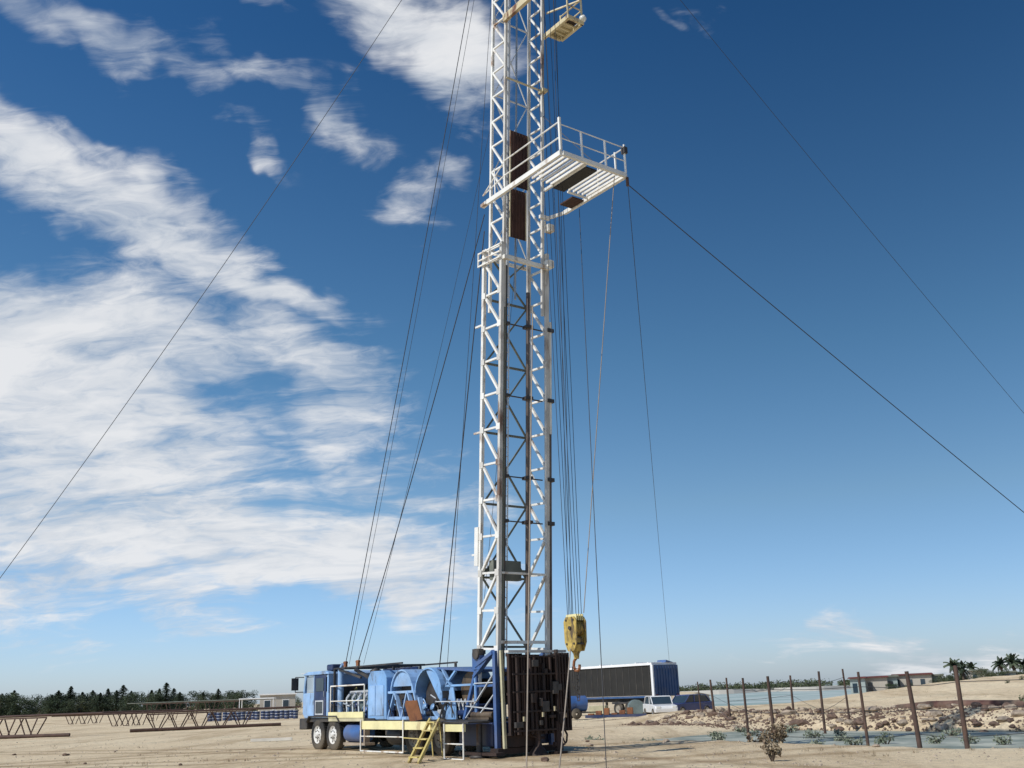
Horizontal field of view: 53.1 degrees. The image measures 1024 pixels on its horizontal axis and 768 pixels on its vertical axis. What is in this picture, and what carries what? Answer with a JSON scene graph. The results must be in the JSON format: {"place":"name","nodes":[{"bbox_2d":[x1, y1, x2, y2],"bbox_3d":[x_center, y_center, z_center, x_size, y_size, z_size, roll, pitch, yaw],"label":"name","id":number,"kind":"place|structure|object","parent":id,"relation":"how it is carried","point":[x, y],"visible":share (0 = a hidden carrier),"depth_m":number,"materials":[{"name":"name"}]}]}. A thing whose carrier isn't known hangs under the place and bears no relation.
{"place":"outdoors","nodes":[
{"label":"outdoors","id":0,"kind":"place"},
{"bbox_2d":[259,693,296,715],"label":"house","id":1,"kind":"structure","parent":0,"point":[285,699],"depth_m":153.19,"materials":[{"name":"paint"}]},
{"bbox_2d":[0,674,1023,767],"bbox_3d":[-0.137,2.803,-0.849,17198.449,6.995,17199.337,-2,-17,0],"label":"ground","id":2,"kind":"structure","parent":0,"point":[97,735],"depth_m":40.25,"materials":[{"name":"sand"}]},
{"bbox_2d":[0,692,22,715],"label":"bushy tree","id":3,"kind":"object","parent":2,"relation":"on","point":[10,698],"visible":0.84,"depth_m":349.89,"materials":[{"name":"green plant"}]},
{"bbox_2d":[0,695,29,714],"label":"bushy tree","id":4,"kind":"object","parent":2,"relation":"on","point":[6,697],"visible":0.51,"depth_m":352.31,"materials":[{"name":"green plant"}]},
{"bbox_2d":[5,697,39,714],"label":"bushy tree","id":5,"kind":"object","parent":2,"relation":"on","point":[27,711],"visible":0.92,"depth_m":349.00,"materials":[{"name":"green plant"}]},
{"bbox_2d":[0,717,70,738],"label":"pipe rack","id":6,"kind":"object","parent":2,"relation":"on","point":[14,736],"visible":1,"depth_m":70.37,"materials":[{"name":"metal"}]},
{"bbox_2d":[0,712,102,717],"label":"rusty pipe","id":7,"kind":"object","parent":6,"relation":"on","point":[51,714],"visible":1,"depth_m":70.60,"materials":[{"name":"metal"}]},
{"bbox_2d":[44,695,54,713],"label":"conifer tree","id":8,"kind":"object","parent":2,"relation":"on","point":[50,706],"visible":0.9,"depth_m":369.62,"materials":[{"name":"green plant"}]},
{"bbox_2d":[40,697,65,713],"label":"bushy tree","id":9,"kind":"object","parent":2,"relation":"on","point":[47,698],"visible":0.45,"depth_m":372.51,"materials":[{"name":"green plant"}]},
{"bbox_2d":[45,690,64,713],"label":"conifer tree","id":10,"kind":"object","parent":2,"relation":"on","point":[58,695],"visible":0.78,"depth_m":368.69,"materials":[{"name":"green plant"}]},
{"bbox_2d":[53,699,76,712],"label":"bushy tree","id":11,"kind":"object","parent":2,"relation":"on","point":[64,703],"visible":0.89,"depth_m":365.51,"materials":[{"name":"green plant"}]},
{"bbox_2d":[55,686,79,713],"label":"conifer tree","id":12,"kind":"object","parent":2,"relation":"on","point":[69,695],"visible":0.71,"depth_m":370.53,"materials":[{"name":"green plant"}]},
{"bbox_2d":[69,696,95,712],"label":"bushy tree","id":13,"kind":"object","parent":2,"relation":"on","point":[85,707],"visible":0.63,"depth_m":380.49,"materials":[{"name":"green plant"}]},
{"bbox_2d":[66,715,102,723],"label":"pipe rack","id":14,"kind":"object","parent":2,"relation":"on","point":[85,719],"visible":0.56,"depth_m":125.45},
{"bbox_2d":[78,695,103,712],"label":"bushy tree","id":15,"kind":"object","parent":2,"relation":"on","point":[94,697],"visible":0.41,"depth_m":387.84,"materials":[{"name":"green plant"}]},
{"bbox_2d":[88,693,108,711],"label":"conifer tree","id":16,"kind":"object","parent":2,"relation":"on","point":[100,699],"visible":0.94,"depth_m":372.96,"materials":[{"name":"green plant"}]},
{"bbox_2d":[101,696,119,711],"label":"bushy tree","id":17,"kind":"object","parent":2,"relation":"on","point":[108,701],"visible":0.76,"depth_m":375.54,"materials":[{"name":"green plant"}]},
{"bbox_2d":[103,690,122,710],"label":"conifer tree","id":18,"kind":"object","parent":2,"relation":"on","point":[116,694],"visible":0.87,"depth_m":374.13,"materials":[{"name":"green plant"}]},
{"bbox_2d":[118,685,128,709],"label":"conifer tree","id":19,"kind":"object","parent":2,"relation":"on","point":[122,691],"visible":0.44,"depth_m":397.29,"materials":[{"name":"green plant"}]},
{"bbox_2d":[108,714,145,725],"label":"pipe rack","id":20,"kind":"object","parent":2,"relation":"on","point":[127,720],"visible":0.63,"depth_m":100.56,"materials":[{"name":"metal"}]},
{"bbox_2d":[103,709,186,712],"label":"rusty pipe","id":21,"kind":"object","parent":20,"relation":"on","point":[145,711],"visible":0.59,"depth_m":102.04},
{"bbox_2d":[117,692,140,712],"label":"bushy tree","id":22,"kind":"object","parent":2,"relation":"on","point":[133,707],"visible":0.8,"depth_m":362.38,"materials":[{"name":"green plant"}]},
{"bbox_2d":[134,690,162,709],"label":"bushy tree","id":23,"kind":"object","parent":2,"relation":"on","point":[155,697],"visible":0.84,"depth_m":359.08,"materials":[{"name":"green plant"}]},
{"bbox_2d":[156,683,174,708],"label":"conifer tree","id":24,"kind":"object","parent":2,"relation":"on","point":[167,696],"visible":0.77,"depth_m":375.29,"materials":[{"name":"green plant"}]},
{"bbox_2d":[168,694,187,708],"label":"bushy tree","id":25,"kind":"object","parent":2,"relation":"on","point":[184,705],"visible":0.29,"depth_m":381.68,"materials":[{"name":"green plant"}]},
{"bbox_2d":[171,692,187,708],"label":"conifer tree","id":26,"kind":"object","parent":2,"relation":"on","point":[180,697],"visible":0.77,"depth_m":364.85,"materials":[{"name":"green plant"}]},
{"bbox_2d":[142,701,238,720],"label":"pipe rack","id":27,"kind":"object","parent":2,"relation":"on","point":[186,707],"visible":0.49,"depth_m":131.40,"materials":[{"name":"metal"}]},
{"bbox_2d":[127,699,254,703],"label":"rusty pipe","id":28,"kind":"object","parent":27,"relation":"on","point":[188,701],"visible":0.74,"depth_m":131.48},
{"bbox_2d":[188,695,207,709],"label":"bushy tree","id":29,"kind":"object","parent":2,"relation":"on","point":[196,707],"visible":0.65,"depth_m":354.39,"materials":[{"name":"green plant"}]},
{"bbox_2d":[187,690,215,708],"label":"bushy tree","id":30,"kind":"object","parent":2,"relation":"on","point":[194,695],"visible":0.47,"depth_m":385.58,"materials":[{"name":"green plant"}]},
{"bbox_2d":[130,710,280,731],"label":"pipe rack","id":31,"kind":"object","parent":2,"relation":"on","point":[195,727],"visible":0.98,"depth_m":78.53,"materials":[{"name":"metal"}]},
{"bbox_2d":[61,707,285,716],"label":"rusty pipe","id":32,"kind":"object","parent":31,"relation":"on","point":[184,711],"visible":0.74,"depth_m":78.14,"materials":[{"name":"metal"}]},
{"bbox_2d":[207,689,222,708],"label":"conifer tree","id":33,"kind":"object","parent":2,"relation":"on","point":[217,694],"visible":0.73,"depth_m":368.90,"materials":[{"name":"green plant"}]},
{"bbox_2d":[223,693,242,708],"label":"bushy tree","id":34,"kind":"object","parent":2,"relation":"on","point":[235,696],"visible":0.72,"depth_m":349.74,"materials":[{"name":"green plant"}]},
{"bbox_2d":[235,690,257,707],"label":"bushy tree","id":35,"kind":"object","parent":2,"relation":"on","point":[248,701],"visible":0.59,"depth_m":361.44,"materials":[{"name":"green plant"}]},
{"bbox_2d":[239,697,275,710],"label":"yard canopy","id":36,"kind":"object","parent":2,"relation":"on","point":[242,699],"visible":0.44,"depth_m":129.43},
{"bbox_2d":[250,737,291,741],"bbox_3d":[-11.357,16.783,48.339,1.900,0.120,0.300,0,-17,-8],"label":"plank","id":37,"kind":"object","parent":2,"relation":"on","point":[271,739],"visible":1,"depth_m":48.21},
{"bbox_2d":[407,718,442,763],"bbox_3d":[-2.517,10.284,29.530,0.531,1.206,2.543,-6,-17,12],"label":"access stair","id":38,"kind":"object","parent":2,"relation":"on","point":[421,738],"visible":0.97,"depth_m":29.58,"materials":[{"name":"metal"}]},
{"bbox_2d":[291,0,628,759],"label":"drilling rig","id":39,"kind":"object","parent":2,"relation":"on","point":[345,704],"visible":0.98,"depth_m":33.08,"materials":[{"name":"white metal"}]},
{"bbox_2d":[0,0,401,577],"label":"guy wire","id":40,"kind":"object","parent":39,"relation":"attached to","point":[203,293],"visible":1,"depth_m":36.39,"materials":[{"name":"metal"}]},
{"bbox_2d":[369,685,383,715],"bbox_3d":[-4.672,10.899,35.267,0.017,1.000,1.020,10,-21,-35],"label":"cabinet door","id":41,"kind":"structure","parent":39,"relation":"in","point":[379,688],"depth_m":35.22,"materials":[{"name":"blue paint"}]},
{"bbox_2d":[346,1,468,660],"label":"guy wire","id":42,"kind":"object","parent":39,"relation":"attached to","point":[408,332],"visible":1,"depth_m":37.65,"materials":[{"name":"metal"}]},
{"bbox_2d":[349,2,473,663],"bbox_3d":[-3.230,-4.623,37.852,0.014,28.498,10.209,11,-21,-38],"label":"guy wire","id":43,"kind":"object","parent":39,"relation":"attached to","point":[413,330],"visible":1,"depth_m":37.65,"materials":[{"name":"metal"}]},
{"bbox_2d":[405,700,422,720],"bbox_3d":[-3.144,10.405,32.627,0.024,0.670,0.820,-6,-15,-40],"label":"rusted sheet","id":44,"kind":"object","parent":39,"relation":"on","point":[413,710],"visible":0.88,"depth_m":32.60,"materials":[{"name":"metal"}]},
{"bbox_2d":[359,214,484,658],"bbox_3d":[-3.230,2.141,35.740,0.031,14.347,8.324,11,-21,-36],"label":"guy wire","id":45,"kind":"object","parent":39,"relation":"attached to","point":[424,434],"visible":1,"depth_m":35.57,"materials":[{"name":"metal"}]},
{"bbox_2d":[364,131,489,661],"bbox_3d":[-2.973,0.240,36.297,0.013,18.378,8.430,12,-22,-38],"label":"guy wire","id":46,"kind":"object","parent":39,"relation":"attached to","point":[430,391],"visible":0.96,"depth_m":36.15,"materials":[{"name":"metal"}]},
{"bbox_2d":[439,231,484,666],"bbox_3d":[-1.634,1.973,33.759,0.034,14.080,3.235,10,-21,-35],"label":"guy wire","id":47,"kind":"object","parent":39,"relation":"attached to","point":[461,453],"visible":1,"depth_m":33.69,"materials":[{"name":"metal"}]},
{"bbox_2d":[447,8,490,666],"bbox_3d":[-1.423,-2.195,34.828,0.017,22.656,3.640,10,-20,-34],"label":"guy wire","id":48,"kind":"object","parent":39,"relation":"attached to","point":[469,336],"visible":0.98,"depth_m":34.74,"materials":[{"name":"metal"}]},
{"bbox_2d":[482,239,517,619],"bbox_3d":[-0.409,1.472,34.997,0.015,15.672,3.628,9,-20,-32],"label":"guy wire","id":49,"kind":"object","parent":39,"relation":"attached to","point":[496,467],"visible":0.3,"depth_m":34.78,"materials":[{"name":"metal"}]},
{"bbox_2d":[526,307,532,767],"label":"drop line","id":50,"kind":"object","parent":39,"relation":"hanging from","point":[529,550],"visible":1,"depth_m":27.34,"materials":[{"name":"metal"}]},
{"bbox_2d":[534,9,567,616],"bbox_3d":[1.043,-6.429,33.351,0.231,27.550,0.017,5,-18,-22],"label":"hoist line","id":51,"kind":"object","parent":39,"relation":"hanging from","point":[551,324],"visible":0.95,"depth_m":31.86,"materials":[{"name":"metal"}]},
{"bbox_2d":[538,0,569,606],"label":"hoist line","id":52,"kind":"object","parent":39,"relation":"hanging from","point":[555,322],"visible":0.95,"depth_m":32.01,"materials":[{"name":"metal"}]},
{"bbox_2d":[543,0,572,611],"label":"hoist line","id":53,"kind":"object","parent":39,"relation":"hanging from","point":[559,328],"visible":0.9,"depth_m":32.03,"materials":[{"name":"metal"}]},
{"bbox_2d":[544,5,575,609],"bbox_3d":[1.341,-6.513,33.109,0.017,27.550,0.167,-9,-18,21],"label":"hoist line","id":54,"kind":"object","parent":39,"relation":"hanging from","point":[560,321],"visible":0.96,"depth_m":31.60,"materials":[{"name":"metal"}]},
{"bbox_2d":[553,0,568,614],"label":"hoist line","id":55,"kind":"object","parent":39,"relation":"attached to","point":[561,316],"visible":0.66,"depth_m":33.80,"materials":[{"name":"metal"}]},
{"bbox_2d":[555,0,571,613],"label":"hoist line","id":56,"kind":"object","parent":39,"relation":"attached to","point":[564,345],"visible":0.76,"depth_m":33.45,"materials":[{"name":"metal"}]},
{"bbox_2d":[549,7,578,613],"bbox_3d":[1.486,-6.487,33.212,0.101,27.550,0.017,-12,-19,29],"label":"hoist line","id":57,"kind":"object","parent":39,"relation":"hanging from","point":[564,326],"visible":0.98,"depth_m":31.64,"materials":[{"name":"metal"}]},
{"bbox_2d":[554,10,581,613],"bbox_3d":[1.632,-6.461,33.316,0.224,27.550,0.017,2,-17,-14],"label":"hoist line","id":58,"kind":"object","parent":39,"relation":"hanging from","point":[568,332],"visible":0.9,"depth_m":31.65,"materials":[{"name":"metal"}]},
{"bbox_2d":[563,614,586,700],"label":"travelling block","id":59,"kind":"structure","parent":39,"relation":"hanging from","point":[575,633],"depth_m":29.07,"materials":[{"name":"yellow paint"}]},
{"bbox_2d":[559,648,570,767],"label":"drop line","id":60,"kind":"object","parent":59,"relation":"hanging from","point":[564,709],"visible":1,"depth_m":25.99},
{"bbox_2d":[579,209,606,767],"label":"tag line","id":61,"kind":"object","parent":39,"relation":"hanging from","point":[593,507],"visible":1,"depth_m":26.63,"materials":[{"name":"metal"}]},
{"bbox_2d":[583,176,614,612],"bbox_3d":[2.655,-0.030,30.935,1.808,13.503,0.025,-8,-18,20],"label":"tag line","id":62,"kind":"object","parent":39,"relation":"hanging from","point":[598,397],"visible":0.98,"depth_m":30.82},
{"bbox_2d":[628,188,672,697],"bbox_3d":[10.673,14.410,72.371,0.020,17.220,88.964,-4,-17,8],"label":"guy wire","id":63,"kind":"object","parent":39,"relation":"attached to","point":[645,389],"visible":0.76,"depth_m":43.06,"materials":[{"name":"metal"}]},
{"bbox_2d":[629,185,1023,512],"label":"guy wire","id":64,"kind":"object","parent":39,"relation":"attached to","point":[822,346],"visible":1,"depth_m":34.42,"materials":[{"name":"metal"}]},
{"bbox_2d":[680,0,1023,412],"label":"guy wire","id":65,"kind":"object","parent":39,"relation":"attached to","point":[849,205],"visible":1,"depth_m":40.77,"materials":[{"name":"metal"}]},
{"bbox_2d":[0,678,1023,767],"bbox_3d":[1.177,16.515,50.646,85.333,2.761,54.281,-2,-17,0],"label":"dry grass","id":66,"kind":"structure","parent":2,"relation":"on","point":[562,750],"depth_m":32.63,"materials":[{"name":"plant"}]},
{"bbox_2d":[571,696,595,718],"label":"water trailer","id":67,"kind":"object","parent":2,"relation":"on","point":[579,707],"visible":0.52,"depth_m":69.29,"materials":[{"name":"blue paint"}]},
{"bbox_2d":[589,705,607,713],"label":"crate","id":68,"kind":"object","parent":2,"relation":"on","point":[595,708],"visible":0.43,"depth_m":71.40,"materials":[{"name":"white"}]},
{"bbox_2d":[585,707,646,717],"bbox_3d":[6.566,20.803,64.851,3.800,0.560,0.820,-6,-17,11],"label":"flat skid","id":69,"kind":"object","parent":2,"relation":"on","point":[622,713],"visible":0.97,"depth_m":64.58,"materials":[{"name":"blue paint"}]},
{"bbox_2d":[569,660,679,715],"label":"box trailer","id":70,"kind":"object","parent":2,"relation":"on","point":[640,681],"visible":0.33,"depth_m":74.95,"materials":[{"name":"black metal"}]},
{"bbox_2d":[627,700,642,713],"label":"steel drum","id":71,"kind":"object","parent":2,"relation":"on","point":[637,705],"visible":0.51,"depth_m":68.91,"materials":[{"name":"metal"}]},
{"bbox_2d":[643,695,677,714],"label":"parked car","id":72,"kind":"object","parent":2,"relation":"on","point":[658,704],"visible":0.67,"depth_m":66.68,"materials":[{"name":"white paint"}]},
{"bbox_2d":[672,694,711,710],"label":"parked car","id":73,"kind":"object","parent":2,"relation":"on","point":[686,702],"visible":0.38,"depth_m":69.94,"materials":[{"name":"blue paint"}]},
{"bbox_2d":[746,729,777,742],"bbox_3d":[8.358,11.849,33.889,1.137,0.819,1.100,-10,-19,26],"label":"dry bush","id":74,"kind":"object","parent":2,"relation":"on","point":[763,736],"visible":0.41,"depth_m":33.86,"materials":[{"name":"brown plant"}]},
{"bbox_2d":[760,739,781,761],"bbox_3d":[6.162,8.729,24.328,0.459,0.564,0.469,-16,-22,39],"label":"dry bush","id":75,"kind":"object","parent":2,"relation":"on","point":[772,753],"visible":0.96,"depth_m":24.32,"materials":[{"name":"brown plant"}]},
{"bbox_2d":[767,721,787,742],"bbox_3d":[8.483,11.144,32.570,0.694,0.778,0.890,-2,-17,0],"label":"dry bush","id":76,"kind":"object","parent":2,"relation":"on","point":[780,732],"visible":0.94,"depth_m":32.58,"materials":[{"name":"brown plant"}]},
{"bbox_2d":[725,669,850,733],"bbox_3d":[13.450,15.174,47.955,2.942,3.323,9.893,2,-17,-12],"label":"wire fence","id":77,"kind":"object","parent":2,"relation":"on","point":[822,705],"visible":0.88,"depth_m":45.98,"materials":[{"name":"wood"}]},
{"bbox_2d":[789,719,808,726],"bbox_3d":[13.354,15.775,47.657,0.919,0.348,0.521,-3,-17,4],"label":"rock","id":78,"kind":"object","parent":2,"relation":"on","point":[799,722],"visible":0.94,"depth_m":47.52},
{"bbox_2d":[622,705,1023,731],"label":"rubble","id":79,"kind":"object","parent":2,"relation":"on","point":[794,716],"visible":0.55,"depth_m":47.29,"materials":[{"name":"stone"}]},
{"bbox_2d":[847,676,867,693],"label":"hut","id":80,"kind":"object","parent":2,"relation":"on","point":[854,685],"visible":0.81,"depth_m":92.77,"materials":[{"name":"white concrete"}]},
{"bbox_2d":[697,665,1023,748],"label":"wire fence","id":81,"kind":"object","parent":2,"relation":"on","point":[913,709],"visible":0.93,"depth_m":29.61,"materials":[{"name":"wood"}]},
{"bbox_2d":[865,706,879,712],"bbox_3d":[16.449,14.914,46.876,0.683,0.343,0.608,12,-22,-38],"label":"rock","id":82,"kind":"object","parent":2,"relation":"on","point":[871,709],"visible":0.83,"depth_m":46.70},
{"bbox_2d":[866,675,887,691],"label":"hut","id":83,"kind":"object","parent":2,"relation":"on","point":[872,682],"visible":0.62,"depth_m":93.72,"materials":[{"name":"paint"}]},
{"bbox_2d":[887,675,897,687],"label":"hut","id":84,"kind":"object","parent":2,"relation":"on","point":[891,679],"visible":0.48,"depth_m":94.70,"materials":[{"name":"grey concrete"}]},
{"bbox_2d":[891,673,932,687],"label":"hut","id":85,"kind":"object","parent":2,"relation":"on","point":[919,678],"visible":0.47,"depth_m":95.58,"materials":[{"name":"paint"}]},
{"bbox_2d":[935,723,947,730],"bbox_3d":[17.330,13.844,41.289,0.507,0.313,0.760,-9,-18,23],"label":"rock","id":86,"kind":"object","parent":2,"relation":"on","point":[940,727],"visible":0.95,"depth_m":41.05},
{"bbox_2d":[943,658,962,680],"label":"palm tree","id":87,"kind":"object","parent":2,"relation":"on","point":[951,663],"visible":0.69,"depth_m":91.23,"materials":[{"name":"green plant"}]},
{"bbox_2d":[896,700,1023,707],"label":"pipeline","id":88,"kind":"object","parent":2,"relation":"on","point":[935,704],"visible":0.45,"depth_m":45.34,"materials":[{"name":"metal"}]},
{"bbox_2d":[957,660,970,679],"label":"palm tree","id":89,"kind":"object","parent":2,"relation":"on","point":[963,669],"visible":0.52,"depth_m":92.92,"materials":[{"name":"green plant"}]},
{"bbox_2d":[971,667,989,678],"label":"crest tree","id":90,"kind":"object","parent":2,"relation":"on","point":[983,673],"visible":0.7,"depth_m":89.08,"materials":[{"name":"green plant"}]},
{"bbox_2d":[991,656,1010,671],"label":"palm tree","id":91,"kind":"object","parent":2,"relation":"on","point":[999,664],"visible":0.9,"depth_m":105.52,"materials":[{"name":"green plant"}]},
{"bbox_2d":[1006,653,1022,674],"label":"palm tree","id":92,"kind":"object","parent":2,"relation":"on","point":[1012,660],"visible":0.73,"depth_m":107.48,"materials":[{"name":"green plant"}]},
{"bbox_2d":[1011,710,1023,716],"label":"rock","id":93,"kind":"object","parent":2,"relation":"on","point":[1017,713],"visible":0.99,"depth_m":40.20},
{"bbox_2d":[0,0,1023,706],"label":"sky","id":94,"kind":"structure","parent":0,"point":[216,535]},
{"bbox_2d":[680,685,850,694],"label":"shore","id":95,"kind":"structure","parent":0,"point":[733,691],"depth_m":574.08,"materials":[{"name":"sand"}]},
{"bbox_2d":[679,673,998,690],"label":"treeline","id":96,"kind":"object","parent":95,"relation":"on","point":[811,683],"visible":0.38,"depth_m":623.03,"materials":[{"name":"green plant"}]},
{"bbox_2d":[709,684,850,705],"bbox_3d":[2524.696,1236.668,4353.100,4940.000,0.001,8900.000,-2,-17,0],"label":"sea","id":97,"kind":"structure","parent":0,"point":[786,698],"depth_m":322.37,"materials":[{"name":"liquid"}]},
{"bbox_2d":[646,730,1023,748],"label":"ditch water","id":98,"kind":"structure","parent":0,"point":[954,742],"depth_m":37.62,"materials":[{"name":"liquid"}]},
{"bbox_2d":[710,732,725,739],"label":"reed clump","id":99,"kind":"object","parent":98,"relation":"in","point":[715,736],"visible":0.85,"depth_m":39.59,"materials":[{"name":"green plant"}]},
{"bbox_2d":[803,728,823,738],"bbox_3d":[11.615,13.550,39.609,0.864,0.477,0.557,4,-18,-20],"label":"reed clump","id":100,"kind":"object","parent":98,"relation":"in","point":[816,734],"visible":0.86,"depth_m":39.56,"materials":[{"name":"green plant"}]},
{"bbox_2d":[843,735,865,744],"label":"reed clump","id":101,"kind":"object","parent":98,"relation":"in","point":[857,741],"visible":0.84,"depth_m":34.22,"materials":[{"name":"green plant"}]},
{"bbox_2d":[873,732,894,743],"bbox_3d":[12.463,11.928,34.357,0.742,0.477,0.811,-2,-17,0],"label":"reed clump","id":102,"kind":"object","parent":98,"relation":"in","point":[880,739],"visible":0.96,"depth_m":34.21,"materials":[{"name":"green plant"}]},
{"bbox_2d":[924,733,945,743],"bbox_3d":[13.928,11.686,33.643,0.652,0.425,0.578,-2,-17,0],"label":"reed clump","id":103,"kind":"object","parent":98,"relation":"in","point":[936,740],"visible":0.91,"depth_m":33.57,"materials":[{"name":"green plant"}]},
{"bbox_2d":[941,727,960,735],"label":"reed clump","id":104,"kind":"object","parent":98,"relation":"in","point":[951,733],"visible":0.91,"depth_m":37.69,"materials":[{"name":"green plant"}]},
{"bbox_2d":[958,733,979,743],"bbox_3d":[14.632,11.409,32.832,0.722,0.441,0.772,-2,-17,0],"label":"reed clump","id":105,"kind":"object","parent":98,"relation":"in","point":[971,739],"visible":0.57,"depth_m":32.77,"materials":[{"name":"green plant"}]},
{"bbox_2d":[992,734,1012,744],"bbox_3d":[15.175,11.082,31.804,0.601,0.430,0.751,-2,-17,0],"label":"reed clump","id":106,"kind":"object","parent":98,"relation":"in","point":[998,740],"visible":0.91,"depth_m":31.71,"materials":[{"name":"green plant"}]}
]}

